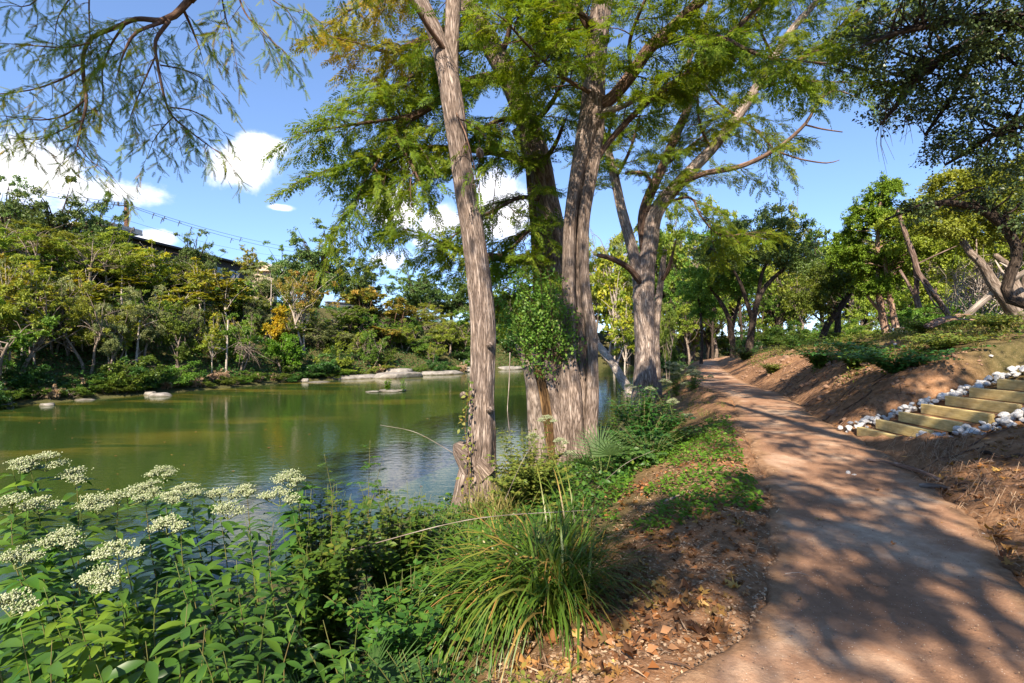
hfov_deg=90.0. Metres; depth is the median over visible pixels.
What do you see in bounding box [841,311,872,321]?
woodland tree
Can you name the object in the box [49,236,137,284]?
elm tree
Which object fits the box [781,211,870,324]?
woodland tree
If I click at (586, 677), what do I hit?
leaf litter
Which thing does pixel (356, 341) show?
elm tree
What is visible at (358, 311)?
green tree
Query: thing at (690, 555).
fallen leaf
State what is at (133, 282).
sycamore sapling
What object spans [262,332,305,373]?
bright shrub
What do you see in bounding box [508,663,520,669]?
fallen leaf
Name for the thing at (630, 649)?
fallen leaf
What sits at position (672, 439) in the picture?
bank shrub
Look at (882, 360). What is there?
hillside weed
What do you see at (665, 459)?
bank shrub
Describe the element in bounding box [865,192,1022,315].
elm tree
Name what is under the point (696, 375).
frostweed
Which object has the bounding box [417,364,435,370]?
river shrub
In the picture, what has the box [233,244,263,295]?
sycamore sapling
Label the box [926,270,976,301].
woodland tree
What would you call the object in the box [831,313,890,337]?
river shrub
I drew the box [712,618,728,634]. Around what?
fallen leaf
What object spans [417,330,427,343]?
willow tree
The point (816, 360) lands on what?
hillside weed
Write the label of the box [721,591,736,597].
fallen leaf
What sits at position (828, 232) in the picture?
woodland tree
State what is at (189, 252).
oak tree
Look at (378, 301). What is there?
green tree
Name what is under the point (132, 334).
sycamore sapling
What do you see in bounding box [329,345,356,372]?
river shrub
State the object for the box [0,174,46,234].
oak tree
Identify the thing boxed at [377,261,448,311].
oak tree
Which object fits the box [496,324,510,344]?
river shrub
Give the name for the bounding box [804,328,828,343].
river shrub
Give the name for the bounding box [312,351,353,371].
river shrub
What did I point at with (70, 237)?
elm tree
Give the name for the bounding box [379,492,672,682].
sedge clump
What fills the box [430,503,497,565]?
bank shrub
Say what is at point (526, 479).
vine tangle
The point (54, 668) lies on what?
leafy weed
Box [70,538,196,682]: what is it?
frostweed
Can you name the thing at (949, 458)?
dry straw litter
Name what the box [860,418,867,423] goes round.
white rock
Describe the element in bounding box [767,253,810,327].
woodland tree
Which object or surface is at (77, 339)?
elm tree
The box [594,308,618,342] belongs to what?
sycamore sapling
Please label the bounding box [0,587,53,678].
frostweed
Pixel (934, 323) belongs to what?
fallen bough
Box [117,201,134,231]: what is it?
utility pole
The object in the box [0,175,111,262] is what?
oak tree
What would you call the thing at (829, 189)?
sky
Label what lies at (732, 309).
woodland tree
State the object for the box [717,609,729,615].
fallen leaf
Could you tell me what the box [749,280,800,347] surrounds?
woodland tree
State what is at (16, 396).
river shrub
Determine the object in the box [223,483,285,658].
frostweed
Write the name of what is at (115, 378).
river shrub
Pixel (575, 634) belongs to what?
fallen leaf
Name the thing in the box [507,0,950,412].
cypress tree
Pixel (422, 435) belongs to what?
dry stalk
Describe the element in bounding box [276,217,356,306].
oak tree
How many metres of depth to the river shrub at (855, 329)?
25.99 m
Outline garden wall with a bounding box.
[324,301,353,307]
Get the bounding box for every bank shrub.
[257,483,376,679]
[323,558,469,680]
[332,484,470,613]
[367,646,490,682]
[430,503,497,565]
[590,425,710,466]
[598,397,625,436]
[602,383,694,447]
[611,378,643,418]
[644,447,676,466]
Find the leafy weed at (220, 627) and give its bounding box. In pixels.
[149,560,285,682]
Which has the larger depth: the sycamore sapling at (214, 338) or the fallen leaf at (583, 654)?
the sycamore sapling at (214, 338)
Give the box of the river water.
[0,366,687,670]
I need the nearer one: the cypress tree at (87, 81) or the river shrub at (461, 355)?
the cypress tree at (87, 81)
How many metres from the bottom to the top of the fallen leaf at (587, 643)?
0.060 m
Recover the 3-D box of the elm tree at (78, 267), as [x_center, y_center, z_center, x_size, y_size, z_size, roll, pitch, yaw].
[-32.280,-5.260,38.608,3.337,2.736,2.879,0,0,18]
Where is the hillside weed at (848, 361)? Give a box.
[792,345,923,367]
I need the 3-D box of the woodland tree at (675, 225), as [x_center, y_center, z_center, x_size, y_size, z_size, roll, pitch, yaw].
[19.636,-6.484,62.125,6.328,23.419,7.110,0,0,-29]
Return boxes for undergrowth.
[1,262,520,399]
[4,411,676,682]
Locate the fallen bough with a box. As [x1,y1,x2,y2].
[923,313,975,328]
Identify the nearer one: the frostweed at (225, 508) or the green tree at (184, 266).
the frostweed at (225, 508)
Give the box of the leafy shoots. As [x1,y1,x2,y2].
[491,263,586,380]
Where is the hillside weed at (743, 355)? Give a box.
[721,344,762,359]
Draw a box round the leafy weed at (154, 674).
[80,602,234,682]
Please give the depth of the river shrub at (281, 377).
39.31 m
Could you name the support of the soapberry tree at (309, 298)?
on the ground at (971, 373)
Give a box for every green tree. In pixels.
[0,296,59,375]
[68,229,130,260]
[101,244,169,271]
[116,287,177,345]
[153,315,198,367]
[161,267,210,296]
[166,260,227,295]
[188,321,210,352]
[207,277,260,323]
[208,313,263,373]
[217,299,251,324]
[278,293,308,317]
[287,320,312,346]
[320,305,368,332]
[347,299,382,328]
[351,313,389,342]
[352,292,384,322]
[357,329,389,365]
[389,317,421,343]
[389,335,398,348]
[436,310,469,335]
[446,325,469,351]
[464,292,507,321]
[598,328,632,360]
[660,297,678,380]
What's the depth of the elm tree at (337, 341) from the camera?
46.99 m
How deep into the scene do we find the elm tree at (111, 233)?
41.79 m
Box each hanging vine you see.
[478,134,483,226]
[492,151,499,259]
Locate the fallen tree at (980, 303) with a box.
[964,260,1023,317]
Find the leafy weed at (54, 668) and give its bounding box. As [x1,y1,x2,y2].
[0,616,90,682]
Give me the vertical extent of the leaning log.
3.969 m
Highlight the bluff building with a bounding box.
[61,232,261,292]
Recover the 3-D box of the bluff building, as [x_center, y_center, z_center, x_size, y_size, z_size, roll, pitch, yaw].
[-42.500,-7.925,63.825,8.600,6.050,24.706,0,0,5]
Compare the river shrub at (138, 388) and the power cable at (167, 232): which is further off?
the power cable at (167, 232)
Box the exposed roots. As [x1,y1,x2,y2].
[747,360,1023,504]
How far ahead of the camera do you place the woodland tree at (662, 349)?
56.55 m
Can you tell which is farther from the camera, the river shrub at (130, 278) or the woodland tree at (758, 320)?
the woodland tree at (758, 320)
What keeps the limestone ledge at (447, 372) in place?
on the ground at (971, 373)
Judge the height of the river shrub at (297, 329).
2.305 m
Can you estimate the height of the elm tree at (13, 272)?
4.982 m
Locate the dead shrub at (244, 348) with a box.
[220,342,275,370]
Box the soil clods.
[741,340,1023,554]
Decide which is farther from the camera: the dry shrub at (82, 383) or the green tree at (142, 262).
the green tree at (142, 262)
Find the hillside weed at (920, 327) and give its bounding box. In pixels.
[901,317,958,333]
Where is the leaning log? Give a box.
[598,337,631,401]
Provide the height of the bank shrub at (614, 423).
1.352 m
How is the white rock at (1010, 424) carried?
on the ground at (971, 373)
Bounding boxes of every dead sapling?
[117,249,130,304]
[133,320,156,361]
[202,270,211,323]
[215,314,228,371]
[265,276,272,323]
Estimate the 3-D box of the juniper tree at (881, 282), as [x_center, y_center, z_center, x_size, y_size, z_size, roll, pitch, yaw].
[13.529,-3.314,19.013,3.485,6.026,2.664,0,0,0]
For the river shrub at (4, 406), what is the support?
on the ground at (971, 373)
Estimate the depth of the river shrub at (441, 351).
52.61 m
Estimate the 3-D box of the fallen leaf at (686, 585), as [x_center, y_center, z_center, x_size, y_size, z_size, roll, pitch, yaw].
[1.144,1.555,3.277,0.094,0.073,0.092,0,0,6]
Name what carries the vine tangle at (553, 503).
on the ground at (971, 373)
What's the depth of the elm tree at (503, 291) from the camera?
64.42 m
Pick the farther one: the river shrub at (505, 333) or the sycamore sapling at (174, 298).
the river shrub at (505, 333)
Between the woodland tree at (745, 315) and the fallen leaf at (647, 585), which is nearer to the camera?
the fallen leaf at (647, 585)
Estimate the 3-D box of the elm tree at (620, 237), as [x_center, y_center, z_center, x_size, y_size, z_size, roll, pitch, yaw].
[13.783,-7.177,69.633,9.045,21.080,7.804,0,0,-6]
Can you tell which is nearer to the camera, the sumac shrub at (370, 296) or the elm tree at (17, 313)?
the elm tree at (17, 313)
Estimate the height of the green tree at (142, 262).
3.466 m
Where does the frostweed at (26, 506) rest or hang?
on the ground at (971, 373)
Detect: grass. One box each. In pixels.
[439,468,539,533]
[523,456,647,562]
[656,364,728,437]
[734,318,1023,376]
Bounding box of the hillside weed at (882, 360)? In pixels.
[773,341,995,373]
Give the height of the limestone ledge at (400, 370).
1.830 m
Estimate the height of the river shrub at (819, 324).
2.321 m
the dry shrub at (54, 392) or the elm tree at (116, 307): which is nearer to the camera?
the dry shrub at (54, 392)
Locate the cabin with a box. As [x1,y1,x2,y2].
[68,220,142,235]
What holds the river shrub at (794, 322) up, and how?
on the ground at (971, 373)
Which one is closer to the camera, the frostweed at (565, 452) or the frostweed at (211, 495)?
the frostweed at (211, 495)
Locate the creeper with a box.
[589,450,654,475]
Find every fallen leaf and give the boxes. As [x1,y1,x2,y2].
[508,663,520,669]
[517,652,533,669]
[519,641,531,650]
[532,657,541,664]
[532,658,541,674]
[534,625,544,634]
[545,628,558,646]
[550,655,564,664]
[562,663,581,673]
[569,628,583,644]
[571,658,585,673]
[576,645,591,661]
[582,634,598,648]
[585,621,599,632]
[587,659,598,668]
[590,664,602,673]
[597,624,609,642]
[599,660,611,674]
[601,594,612,604]
[606,619,628,629]
[608,662,629,677]
[620,616,632,631]
[621,630,640,639]
[623,638,642,657]
[636,560,646,569]
[639,581,653,588]
[644,599,658,608]
[651,580,661,585]
[655,579,668,586]
[656,586,672,596]
[664,598,678,614]
[671,538,681,546]
[673,593,687,606]
[679,599,699,609]
[682,576,696,589]
[683,588,698,605]
[686,549,698,557]
[691,620,719,634]
[693,585,711,594]
[693,598,709,607]
[700,623,711,630]
[704,602,718,615]
[708,624,724,638]
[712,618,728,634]
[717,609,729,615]
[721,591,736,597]
[725,577,749,588]
[726,571,737,576]
[733,576,744,584]
[995,553,1010,565]
[1001,543,1017,552]
[1001,556,1014,567]
[1012,568,1023,576]
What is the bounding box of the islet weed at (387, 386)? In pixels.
[384,379,391,389]
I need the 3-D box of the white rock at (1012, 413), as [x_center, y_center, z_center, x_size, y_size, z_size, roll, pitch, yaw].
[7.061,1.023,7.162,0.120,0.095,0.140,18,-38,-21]
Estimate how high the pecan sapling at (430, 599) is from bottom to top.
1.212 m
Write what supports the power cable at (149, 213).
attached to the utility pole
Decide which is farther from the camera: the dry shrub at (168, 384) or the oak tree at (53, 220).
the oak tree at (53, 220)
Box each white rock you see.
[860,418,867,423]
[908,406,916,411]
[937,394,944,399]
[949,392,959,395]
[953,426,965,430]
[956,428,963,433]
[966,428,979,434]
[975,384,983,387]
[981,424,989,430]
[997,412,1009,416]
[1000,418,1012,425]
[1001,420,1010,424]
[1005,422,1015,427]
[1010,411,1022,417]
[1013,413,1022,417]
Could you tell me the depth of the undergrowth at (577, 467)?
6.53 m
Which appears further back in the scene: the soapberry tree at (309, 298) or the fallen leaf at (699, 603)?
the soapberry tree at (309, 298)
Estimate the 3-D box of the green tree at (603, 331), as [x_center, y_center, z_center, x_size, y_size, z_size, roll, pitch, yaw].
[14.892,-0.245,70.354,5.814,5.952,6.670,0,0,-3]
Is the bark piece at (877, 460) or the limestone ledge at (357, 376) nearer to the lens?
the bark piece at (877, 460)
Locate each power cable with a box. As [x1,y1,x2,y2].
[2,182,298,248]
[2,188,293,251]
[71,209,275,255]
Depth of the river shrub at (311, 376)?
41.59 m
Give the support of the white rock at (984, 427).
on the white rock
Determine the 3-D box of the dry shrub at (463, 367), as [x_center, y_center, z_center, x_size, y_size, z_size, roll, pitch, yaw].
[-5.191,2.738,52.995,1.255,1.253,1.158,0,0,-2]
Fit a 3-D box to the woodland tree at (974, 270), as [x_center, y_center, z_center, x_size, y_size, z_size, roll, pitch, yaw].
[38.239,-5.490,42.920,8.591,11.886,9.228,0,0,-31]
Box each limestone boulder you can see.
[39,403,54,405]
[74,398,95,400]
[148,392,172,396]
[307,381,328,382]
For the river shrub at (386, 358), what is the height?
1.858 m
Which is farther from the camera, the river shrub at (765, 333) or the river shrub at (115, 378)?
the river shrub at (765, 333)
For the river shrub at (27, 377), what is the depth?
26.75 m
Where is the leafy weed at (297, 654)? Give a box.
[230,518,325,682]
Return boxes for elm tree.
[0,218,71,264]
[0,222,70,271]
[0,250,57,273]
[0,254,71,374]
[1,221,97,270]
[1,267,24,282]
[3,272,59,359]
[30,262,56,303]
[44,274,73,341]
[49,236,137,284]
[50,282,99,355]
[50,284,136,373]
[58,258,111,278]
[65,224,150,259]
[73,235,147,296]
[86,242,157,283]
[87,281,126,310]
[91,295,155,327]
[96,310,140,364]
[142,289,182,347]
[235,284,273,318]
[262,300,274,321]
[284,311,297,330]
[308,316,332,346]
[329,326,347,348]
[345,342,361,359]
[349,326,372,357]
[377,336,387,351]
[381,316,409,324]
[385,318,420,351]
[410,300,458,329]
[418,317,468,355]
[419,315,456,344]
[426,343,439,360]
[449,328,469,350]
[492,283,530,327]
[589,225,619,332]
[590,218,637,360]
[671,266,727,363]
[782,257,869,343]
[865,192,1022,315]
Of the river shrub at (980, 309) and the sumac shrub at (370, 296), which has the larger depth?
the sumac shrub at (370, 296)
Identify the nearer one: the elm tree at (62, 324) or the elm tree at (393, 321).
the elm tree at (62, 324)
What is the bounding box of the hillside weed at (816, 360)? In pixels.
[782,340,849,367]
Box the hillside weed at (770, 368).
[754,361,791,372]
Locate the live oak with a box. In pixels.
[805,0,1023,308]
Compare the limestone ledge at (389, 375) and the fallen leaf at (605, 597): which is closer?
the fallen leaf at (605, 597)
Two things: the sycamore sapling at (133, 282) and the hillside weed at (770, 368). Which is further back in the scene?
the sycamore sapling at (133, 282)
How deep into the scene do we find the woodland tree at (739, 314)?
57.80 m
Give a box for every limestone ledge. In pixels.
[329,374,374,379]
[373,372,422,378]
[386,368,412,371]
[421,370,463,374]
[498,366,522,369]
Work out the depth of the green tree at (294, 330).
45.62 m
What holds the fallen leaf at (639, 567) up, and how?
on the leaf litter at (586, 677)
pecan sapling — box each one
[263,496,324,620]
[317,455,387,608]
[346,444,391,604]
[399,487,445,601]
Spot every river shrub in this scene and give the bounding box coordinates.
[0,351,57,388]
[0,382,15,405]
[0,390,25,396]
[0,398,17,408]
[1,387,36,399]
[9,387,40,398]
[11,384,61,398]
[13,249,62,272]
[26,390,47,397]
[41,271,97,286]
[49,384,95,397]
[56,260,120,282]
[62,380,95,389]
[76,376,106,385]
[85,373,128,384]
[86,379,126,393]
[96,354,170,390]
[102,383,133,394]
[110,271,148,286]
[110,383,136,392]
[120,356,173,390]
[128,384,151,391]
[146,284,183,295]
[161,360,206,385]
[175,380,199,387]
[182,291,210,303]
[186,306,228,326]
[186,333,236,361]
[198,379,217,387]
[212,376,244,386]
[236,378,252,383]
[237,370,267,381]
[243,319,283,337]
[256,324,302,345]
[266,372,291,381]
[277,353,304,372]
[282,376,300,382]
[289,372,313,380]
[296,353,339,377]
[299,370,319,377]
[307,369,328,377]
[311,336,347,355]
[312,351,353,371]
[324,369,342,376]
[327,372,341,378]
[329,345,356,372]
[337,333,357,344]
[339,365,364,374]
[368,364,382,371]
[369,347,398,364]
[371,362,394,370]
[398,320,421,333]
[403,336,435,351]
[404,366,420,371]
[407,314,423,327]
[414,342,447,358]
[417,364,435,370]
[423,354,449,370]
[444,365,460,370]
[451,347,469,360]
[462,354,469,365]
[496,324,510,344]
[499,333,530,357]
[514,342,532,364]
[660,352,695,376]
[729,331,771,349]
[754,324,787,346]
[754,324,794,346]
[762,320,811,345]
[778,327,818,343]
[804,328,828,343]
[812,322,833,339]
[817,327,851,340]
[822,318,864,337]
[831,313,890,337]
[854,322,879,333]
[866,321,879,329]
[876,302,944,332]
[913,295,998,326]
[928,293,1009,317]
[934,303,999,327]
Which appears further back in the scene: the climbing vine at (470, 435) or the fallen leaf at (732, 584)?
the climbing vine at (470, 435)
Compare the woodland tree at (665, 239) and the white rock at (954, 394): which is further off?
the woodland tree at (665, 239)
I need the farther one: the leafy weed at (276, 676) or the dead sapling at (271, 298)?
the dead sapling at (271, 298)
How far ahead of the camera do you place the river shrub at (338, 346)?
46.00 m
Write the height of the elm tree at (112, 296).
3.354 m
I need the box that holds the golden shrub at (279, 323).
[261,305,291,345]
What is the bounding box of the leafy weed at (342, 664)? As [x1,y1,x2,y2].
[272,604,371,682]
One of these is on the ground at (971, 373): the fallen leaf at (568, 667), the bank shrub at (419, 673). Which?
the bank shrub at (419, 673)
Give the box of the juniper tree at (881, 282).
[820,171,932,332]
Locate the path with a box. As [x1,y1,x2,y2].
[672,356,1023,682]
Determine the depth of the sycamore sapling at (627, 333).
47.54 m
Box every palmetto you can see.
[266,623,424,682]
[556,424,639,488]
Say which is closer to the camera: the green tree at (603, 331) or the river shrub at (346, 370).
the river shrub at (346, 370)
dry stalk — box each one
[351,510,586,549]
[382,425,452,452]
[505,431,541,499]
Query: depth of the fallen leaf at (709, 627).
2.83 m
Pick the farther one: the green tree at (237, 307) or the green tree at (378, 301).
the green tree at (378, 301)
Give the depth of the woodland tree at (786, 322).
77.37 m
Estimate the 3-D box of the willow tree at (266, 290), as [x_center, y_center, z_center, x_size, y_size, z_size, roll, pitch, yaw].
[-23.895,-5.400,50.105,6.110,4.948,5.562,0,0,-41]
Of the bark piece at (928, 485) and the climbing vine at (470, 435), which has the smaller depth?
the bark piece at (928, 485)
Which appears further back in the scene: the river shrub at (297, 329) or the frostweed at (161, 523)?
the river shrub at (297, 329)
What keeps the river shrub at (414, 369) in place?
on the ground at (971, 373)
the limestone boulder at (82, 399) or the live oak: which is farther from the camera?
the limestone boulder at (82, 399)
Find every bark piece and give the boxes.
[867,458,895,465]
[893,462,941,480]
[919,483,950,489]
[980,450,995,455]
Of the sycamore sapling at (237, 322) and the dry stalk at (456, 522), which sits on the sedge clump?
the dry stalk at (456, 522)
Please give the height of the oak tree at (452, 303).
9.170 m
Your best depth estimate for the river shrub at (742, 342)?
42.21 m
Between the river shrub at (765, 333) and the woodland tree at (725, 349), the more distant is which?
the woodland tree at (725, 349)
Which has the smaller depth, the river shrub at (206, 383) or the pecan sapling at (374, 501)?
the pecan sapling at (374, 501)
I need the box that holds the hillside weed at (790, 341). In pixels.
[758,332,831,349]
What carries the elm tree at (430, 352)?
on the ground at (971, 373)
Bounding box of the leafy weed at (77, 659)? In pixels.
[3,581,192,682]
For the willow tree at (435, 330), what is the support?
on the ground at (971, 373)
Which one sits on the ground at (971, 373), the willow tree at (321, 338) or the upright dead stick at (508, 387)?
the willow tree at (321, 338)
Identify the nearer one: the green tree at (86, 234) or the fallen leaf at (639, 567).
the fallen leaf at (639, 567)
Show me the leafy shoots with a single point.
(546, 325)
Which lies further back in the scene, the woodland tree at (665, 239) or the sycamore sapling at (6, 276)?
the woodland tree at (665, 239)
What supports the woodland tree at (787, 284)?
on the ground at (971, 373)
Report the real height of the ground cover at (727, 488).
0.856 m
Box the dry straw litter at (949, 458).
[883,427,1023,566]
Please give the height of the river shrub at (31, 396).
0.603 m
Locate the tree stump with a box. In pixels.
[515,344,555,466]
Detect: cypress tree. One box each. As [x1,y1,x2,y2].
[0,0,341,225]
[261,0,620,377]
[318,0,511,513]
[457,0,911,469]
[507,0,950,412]
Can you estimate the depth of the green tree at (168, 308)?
35.38 m
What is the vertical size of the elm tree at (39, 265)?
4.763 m
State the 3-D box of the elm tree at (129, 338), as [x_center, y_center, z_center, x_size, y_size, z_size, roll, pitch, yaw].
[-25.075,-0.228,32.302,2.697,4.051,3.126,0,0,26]
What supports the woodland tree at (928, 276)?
on the ground at (971, 373)
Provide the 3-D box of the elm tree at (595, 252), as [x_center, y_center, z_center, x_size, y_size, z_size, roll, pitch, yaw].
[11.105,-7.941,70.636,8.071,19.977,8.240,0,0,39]
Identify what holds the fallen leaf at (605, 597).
on the ground at (971, 373)
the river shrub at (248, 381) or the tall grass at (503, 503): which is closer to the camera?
the tall grass at (503, 503)
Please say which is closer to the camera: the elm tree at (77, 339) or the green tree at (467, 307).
the elm tree at (77, 339)
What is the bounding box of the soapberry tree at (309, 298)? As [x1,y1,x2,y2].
[270,266,342,354]
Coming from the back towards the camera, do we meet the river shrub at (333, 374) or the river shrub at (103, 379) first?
the river shrub at (333, 374)
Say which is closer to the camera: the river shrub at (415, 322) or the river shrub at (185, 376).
the river shrub at (185, 376)
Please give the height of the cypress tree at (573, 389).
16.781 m
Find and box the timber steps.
[857,379,1023,437]
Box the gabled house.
[252,261,282,300]
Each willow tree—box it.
[0,258,13,283]
[49,275,87,354]
[76,300,131,370]
[104,284,170,361]
[171,303,197,341]
[182,306,207,347]
[232,259,297,304]
[238,297,273,334]
[303,321,353,348]
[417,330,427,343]
[422,320,460,344]
[604,241,633,364]
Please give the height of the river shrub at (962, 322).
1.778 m
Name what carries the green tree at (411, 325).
on the ground at (971, 373)
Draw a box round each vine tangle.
[484,428,575,510]
[523,495,592,515]
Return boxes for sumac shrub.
[339,285,389,330]
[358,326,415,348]
[369,297,419,329]
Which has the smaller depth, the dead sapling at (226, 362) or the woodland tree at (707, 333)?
the dead sapling at (226, 362)
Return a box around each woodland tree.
[621,314,674,352]
[623,223,709,369]
[626,232,699,349]
[633,336,679,357]
[655,194,696,346]
[655,224,739,361]
[663,253,716,367]
[664,196,742,358]
[666,295,705,365]
[670,330,700,360]
[672,320,704,361]
[684,272,737,358]
[692,310,727,358]
[693,327,727,359]
[700,261,744,357]
[709,226,767,349]
[715,325,743,355]
[724,213,766,350]
[735,309,774,349]
[737,309,747,334]
[742,249,788,348]
[743,259,800,321]
[745,292,807,329]
[748,200,820,327]
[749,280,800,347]
[766,257,838,329]
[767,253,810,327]
[768,312,820,326]
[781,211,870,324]
[800,227,884,320]
[808,228,895,315]
[813,272,891,325]
[814,224,891,324]
[815,265,837,315]
[826,232,912,318]
[828,314,871,323]
[834,290,874,312]
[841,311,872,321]
[842,294,877,325]
[860,314,879,329]
[862,233,982,300]
[883,274,923,323]
[910,233,1008,298]
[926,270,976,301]
[986,214,1023,279]
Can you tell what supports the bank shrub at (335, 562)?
on the ground at (971, 373)
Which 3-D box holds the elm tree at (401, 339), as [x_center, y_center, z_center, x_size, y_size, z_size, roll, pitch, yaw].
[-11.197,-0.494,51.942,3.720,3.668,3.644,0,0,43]
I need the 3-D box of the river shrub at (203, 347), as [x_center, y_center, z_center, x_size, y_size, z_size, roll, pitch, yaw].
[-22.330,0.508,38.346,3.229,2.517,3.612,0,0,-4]
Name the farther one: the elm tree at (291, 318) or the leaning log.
the elm tree at (291, 318)
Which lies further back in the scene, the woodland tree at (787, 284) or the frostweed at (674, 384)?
the woodland tree at (787, 284)
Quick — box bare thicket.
[915,245,1023,318]
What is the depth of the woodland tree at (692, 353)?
54.96 m
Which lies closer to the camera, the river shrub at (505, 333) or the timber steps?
the timber steps
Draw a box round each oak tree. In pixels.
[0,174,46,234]
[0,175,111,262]
[55,190,132,262]
[159,228,227,278]
[261,240,305,298]
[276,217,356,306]
[327,247,393,301]
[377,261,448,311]
[412,268,468,319]
[671,225,771,357]
[683,195,838,352]
[907,152,1023,320]
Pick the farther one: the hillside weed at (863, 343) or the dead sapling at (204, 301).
the dead sapling at (204, 301)
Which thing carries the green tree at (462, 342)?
on the ground at (971, 373)
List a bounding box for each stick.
[507,352,510,430]
[664,492,695,501]
[665,660,697,670]
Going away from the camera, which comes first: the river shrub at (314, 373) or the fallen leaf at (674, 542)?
the fallen leaf at (674, 542)
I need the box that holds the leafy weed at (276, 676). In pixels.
[179,628,309,682]
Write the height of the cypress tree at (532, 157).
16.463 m
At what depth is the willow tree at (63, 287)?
30.73 m
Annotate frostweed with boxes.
[0,450,110,678]
[0,491,72,682]
[0,524,126,682]
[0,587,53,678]
[58,484,165,676]
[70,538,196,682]
[115,478,211,675]
[139,465,198,653]
[143,512,226,682]
[168,482,244,656]
[196,499,265,682]
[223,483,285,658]
[254,468,326,669]
[527,415,569,465]
[561,450,577,494]
[624,378,695,426]
[663,361,695,396]
[673,369,713,389]
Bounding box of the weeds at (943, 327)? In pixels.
[747,309,1023,383]
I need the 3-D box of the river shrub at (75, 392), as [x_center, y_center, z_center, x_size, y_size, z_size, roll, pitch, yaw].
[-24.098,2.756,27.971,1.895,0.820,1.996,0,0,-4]
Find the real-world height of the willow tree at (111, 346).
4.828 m
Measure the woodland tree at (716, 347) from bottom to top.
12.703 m
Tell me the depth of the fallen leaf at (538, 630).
3.55 m
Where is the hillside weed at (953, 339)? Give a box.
[897,331,1023,349]
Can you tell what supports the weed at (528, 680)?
on the ground at (971, 373)
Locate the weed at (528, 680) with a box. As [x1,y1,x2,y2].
[505,660,581,682]
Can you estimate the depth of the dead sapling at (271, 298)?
46.97 m
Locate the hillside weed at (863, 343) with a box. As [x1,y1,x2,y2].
[797,333,882,353]
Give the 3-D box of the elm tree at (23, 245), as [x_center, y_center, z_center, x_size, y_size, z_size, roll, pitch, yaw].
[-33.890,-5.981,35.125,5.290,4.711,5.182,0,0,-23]
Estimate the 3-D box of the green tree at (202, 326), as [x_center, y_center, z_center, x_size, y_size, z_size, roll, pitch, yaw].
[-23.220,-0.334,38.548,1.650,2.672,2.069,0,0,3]
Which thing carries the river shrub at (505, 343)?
on the ground at (971, 373)
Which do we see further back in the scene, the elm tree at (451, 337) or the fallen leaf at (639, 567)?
the elm tree at (451, 337)
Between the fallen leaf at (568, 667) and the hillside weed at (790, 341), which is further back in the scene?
the hillside weed at (790, 341)
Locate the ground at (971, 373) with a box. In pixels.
[1,271,1023,682]
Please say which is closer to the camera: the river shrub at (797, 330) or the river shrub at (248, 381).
the river shrub at (797, 330)
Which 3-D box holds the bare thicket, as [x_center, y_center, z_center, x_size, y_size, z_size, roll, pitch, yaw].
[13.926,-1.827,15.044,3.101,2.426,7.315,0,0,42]
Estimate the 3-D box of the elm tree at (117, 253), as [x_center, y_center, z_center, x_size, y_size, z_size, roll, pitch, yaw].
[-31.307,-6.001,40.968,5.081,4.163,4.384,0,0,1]
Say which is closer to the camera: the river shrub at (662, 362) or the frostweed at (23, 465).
the frostweed at (23, 465)
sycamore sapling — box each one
[0,253,41,369]
[2,261,60,296]
[9,262,59,357]
[16,273,56,364]
[33,267,126,310]
[66,271,94,350]
[100,273,152,300]
[116,311,142,362]
[130,239,178,298]
[147,286,213,317]
[171,257,217,317]
[196,313,220,372]
[200,269,251,329]
[214,312,224,357]
[228,318,241,357]
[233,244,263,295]
[590,240,637,358]
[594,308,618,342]
[601,296,634,375]
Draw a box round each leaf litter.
[464,414,779,682]
[810,347,1023,571]
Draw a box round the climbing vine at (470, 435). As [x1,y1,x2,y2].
[456,381,474,498]
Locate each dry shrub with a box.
[0,378,10,391]
[41,384,65,399]
[72,378,90,391]
[159,379,172,389]
[190,375,203,387]
[206,370,219,381]
[215,368,229,380]
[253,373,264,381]
[372,364,386,372]
[456,362,467,371]
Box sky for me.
[0,0,1023,335]
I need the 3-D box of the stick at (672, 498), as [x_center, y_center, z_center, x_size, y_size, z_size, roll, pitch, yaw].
[1.919,1.745,5.762,0.420,0.211,0.033,0,0,37]
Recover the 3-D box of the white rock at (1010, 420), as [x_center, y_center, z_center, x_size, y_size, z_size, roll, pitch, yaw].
[6.910,1.128,7.150,0.163,0.117,0.136,19,19,33]
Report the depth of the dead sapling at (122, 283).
38.96 m
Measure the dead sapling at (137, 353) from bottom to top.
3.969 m
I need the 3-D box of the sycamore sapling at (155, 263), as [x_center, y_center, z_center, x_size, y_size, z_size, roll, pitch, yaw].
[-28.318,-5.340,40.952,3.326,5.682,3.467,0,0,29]
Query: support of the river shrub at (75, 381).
on the ground at (971, 373)
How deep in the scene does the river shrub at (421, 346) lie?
52.37 m
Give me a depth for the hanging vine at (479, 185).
12.99 m
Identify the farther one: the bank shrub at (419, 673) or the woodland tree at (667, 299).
the woodland tree at (667, 299)
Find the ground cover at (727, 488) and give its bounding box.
[599,415,765,532]
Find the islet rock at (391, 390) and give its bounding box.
[379,389,398,391]
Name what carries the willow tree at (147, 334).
on the ground at (971, 373)
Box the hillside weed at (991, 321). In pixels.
[926,310,1023,330]
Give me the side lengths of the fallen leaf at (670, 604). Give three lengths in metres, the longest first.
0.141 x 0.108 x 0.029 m
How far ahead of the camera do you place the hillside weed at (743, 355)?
28.11 m

